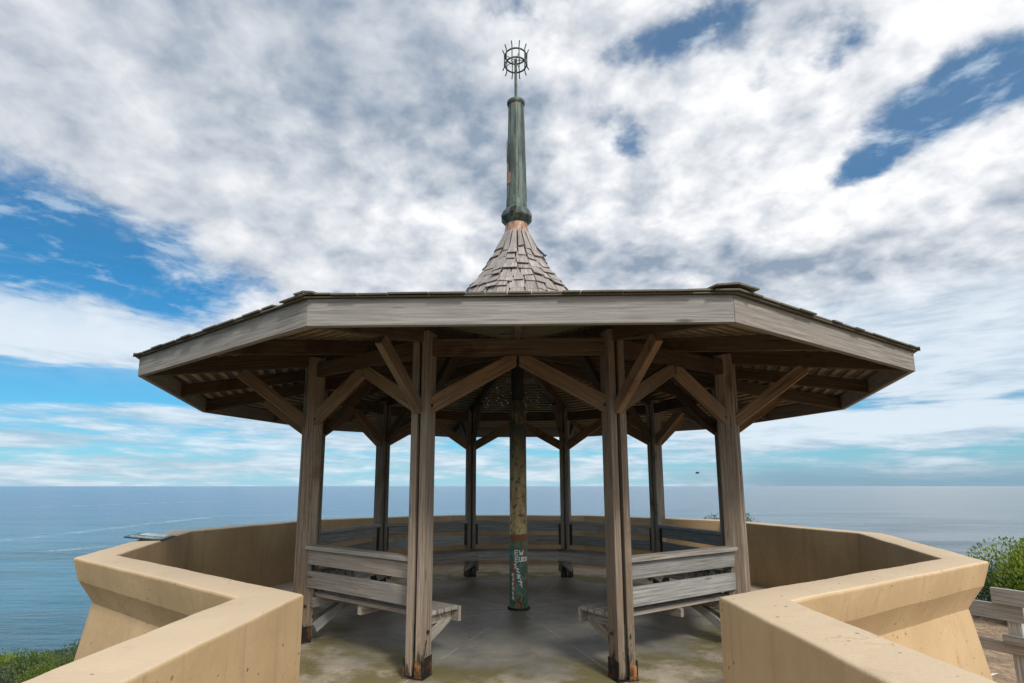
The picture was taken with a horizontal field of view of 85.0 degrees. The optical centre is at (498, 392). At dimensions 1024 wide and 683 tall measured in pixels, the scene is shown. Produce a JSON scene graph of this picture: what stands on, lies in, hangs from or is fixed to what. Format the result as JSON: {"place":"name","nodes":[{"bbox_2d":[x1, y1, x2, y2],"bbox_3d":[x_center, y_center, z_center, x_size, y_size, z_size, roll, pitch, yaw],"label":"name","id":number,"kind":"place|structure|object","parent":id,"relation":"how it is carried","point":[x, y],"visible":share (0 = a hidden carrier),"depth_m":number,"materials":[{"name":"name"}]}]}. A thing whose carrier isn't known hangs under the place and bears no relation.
{"place":"outdoors","nodes":[
{"label":"outdoors","id":0,"kind":"place"},
{"bbox_2d":[0,486,1023,659],"bbox_3d":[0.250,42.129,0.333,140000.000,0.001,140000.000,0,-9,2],"label":"sea","id":1,"kind":"structure","parent":0,"point":[48,534],"depth_m":880.82,"materials":[{"name":"liquid"}]},
{"bbox_2d":[0,0,1023,485],"label":"sky","id":2,"kind":"structure","parent":0,"point":[170,170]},
{"bbox_2d":[270,564,767,682],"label":"pavement","id":3,"kind":"structure","parent":0,"point":[490,637],"depth_m":5.49,"materials":[{"name":"concrete"}]},
{"bbox_2d":[133,40,920,682],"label":"gazebo","id":4,"kind":"object","parent":3,"relation":"on","point":[517,342],"visible":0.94,"depth_m":5.32,"materials":[{"name":"brown wood"}]},
{"bbox_2d":[313,568,355,622],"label":"bench","id":5,"kind":"object","parent":4,"relation":"attached to","point":[345,604],"visible":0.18,"depth_m":6.57,"materials":[{"name":"grey wood"}]},
{"bbox_2d":[319,524,386,580],"bbox_3d":[-1.887,2.301,7.760,0.605,0.827,1.590,-3,-10,20],"label":"bench","id":6,"kind":"object","parent":4,"relation":"attached to","point":[334,535],"visible":0.28,"depth_m":7.88,"materials":[{"name":"grey wood"}]},
{"bbox_2d":[305,544,460,641],"bbox_3d":[-1.146,1.879,5.229,1.590,0.827,0.605,-7,-12,37],"label":"bench","id":7,"kind":"object","parent":4,"relation":"attached to","point":[368,595],"visible":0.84,"depth_m":5.04,"materials":[{"name":"grey wood"}]},
{"bbox_2d":[387,520,481,578],"bbox_3d":[-1.024,2.483,8.853,1.590,0.827,0.605,6,-11,-34],"label":"bench","id":8,"kind":"object","parent":4,"relation":"attached to","point":[452,556],"visible":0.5,"depth_m":8.91,"materials":[{"name":"grey wood"}]},
{"bbox_2d":[470,520,566,570],"bbox_3d":[0.325,2.547,9.238,1.590,0.827,0.605,0,-9,2],"label":"bench","id":9,"kind":"object","parent":4,"relation":"attached to","point":[491,554],"visible":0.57,"depth_m":9.46,"materials":[{"name":"grey wood"}]},
{"bbox_2d":[555,520,651,580],"bbox_3d":[1.645,2.469,8.766,1.590,0.827,0.605,-7,-12,37],"label":"bench","id":10,"kind":"object","parent":4,"relation":"attached to","point":[586,556],"visible":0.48,"depth_m":8.84,"materials":[{"name":"grey wood"}]},
{"bbox_2d":[578,546,737,642],"bbox_3d":[1.524,1.864,5.142,1.590,0.827,0.605,6,-11,-34],"label":"bench","id":11,"kind":"object","parent":4,"relation":"attached to","point":[673,597],"visible":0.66,"depth_m":4.94,"materials":[{"name":"grey wood"}]},
{"bbox_2d":[652,525,722,581],"bbox_3d":[2.433,2.277,7.619,0.605,0.827,1.590,3,-10,-16],"label":"bench","id":12,"kind":"object","parent":4,"relation":"attached to","point":[704,536],"visible":0.3,"depth_m":7.73,"materials":[{"name":"grey wood"}]},
{"bbox_2d":[685,533,728,616],"bbox_3d":[2.386,2.046,6.235,0.605,0.827,1.590,-3,-10,20],"label":"bench","id":13,"kind":"object","parent":4,"relation":"attached to","point":[692,574],"visible":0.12,"depth_m":6.57,"materials":[{"name":"grey wood"}]},
{"bbox_2d":[971,615,1016,682],"bbox_3d":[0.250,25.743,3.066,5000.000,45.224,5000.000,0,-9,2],"label":"ground","id":14,"kind":"structure","parent":0,"point":[1001,664],"depth_m":8.16,"materials":[{"name":"beige sand"}]},
{"bbox_2d":[0,652,23,681],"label":"coastal shrub","id":15,"kind":"object","parent":14,"relation":"on","point":[8,654],"visible":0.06,"depth_m":10.45,"materials":[{"name":"green plant"}]},
{"bbox_2d":[0,657,31,678],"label":"coastal shrub","id":16,"kind":"object","parent":14,"relation":"on","point":[19,662],"visible":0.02,"depth_m":9.54,"materials":[{"name":"green plant"}]},
{"bbox_2d":[0,657,48,682],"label":"coastal shrub","id":17,"kind":"object","parent":14,"relation":"on","point":[9,677],"visible":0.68,"depth_m":7.75,"materials":[{"name":"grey plant"}]},
{"bbox_2d":[0,647,61,682],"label":"coastal shrub","id":18,"kind":"object","parent":14,"relation":"on","point":[16,668],"visible":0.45,"depth_m":8.42,"materials":[{"name":"green plant"}]},
{"bbox_2d":[14,655,74,682],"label":"coastal shrub","id":19,"kind":"object","parent":14,"relation":"on","point":[50,667],"visible":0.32,"depth_m":6.84,"materials":[{"name":"green plant"}]},
{"bbox_2d":[20,647,77,676],"bbox_3d":[-7.100,4.501,9.059,1.461,0.712,1.376,-1,-10,7],"label":"coastal shrub","id":20,"kind":"object","parent":14,"relation":"on","point":[55,650],"visible":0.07,"depth_m":9.08,"materials":[{"name":"green plant"}]},
{"bbox_2d":[19,639,80,681],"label":"coastal shrub","id":21,"kind":"object","parent":14,"relation":"on","point":[69,653],"visible":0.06,"depth_m":7.48,"materials":[{"name":"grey plant"}]},
{"bbox_2d":[22,515,996,682],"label":"parapet wall","id":22,"kind":"structure","parent":14,"relation":"on","point":[207,605],"depth_m":3.53,"materials":[{"name":"beige concrete"}]},
{"bbox_2d":[124,532,174,540],"bbox_3d":[-3.841,1.590,6.173,0.360,0.018,0.540,10,-12,-14],"label":"information plaque","id":23,"kind":"object","parent":22,"relation":"on","point":[151,536],"visible":1,"depth_m":6.09,"materials":[{"name":"metal"}]},
{"bbox_2d":[704,513,756,521],"bbox_3d":[5.502,3.715,13.250,1.807,1.995,1.584,0,-9,2],"label":"shrub","id":24,"kind":"object","parent":14,"relation":"on","point":[719,518],"visible":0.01,"depth_m":13.18,"materials":[{"name":"green plant"}]},
{"bbox_2d":[961,536,1023,600],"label":"shrub","id":25,"kind":"object","parent":14,"relation":"on","point":[1017,555],"visible":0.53,"depth_m":10.53,"materials":[{"name":"green plant"}]},
{"bbox_2d":[968,587,1023,682],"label":"wooden fence","id":26,"kind":"object","parent":14,"relation":"on","point":[1007,605],"visible":0.47,"depth_m":6.56,"materials":[{"name":"grey wood"}]},
{"bbox_2d":[975,554,1023,621],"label":"shrub","id":27,"kind":"object","parent":14,"relation":"on","point":[984,592],"visible":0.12,"depth_m":10.42,"materials":[{"name":"green plant"}]}
]}

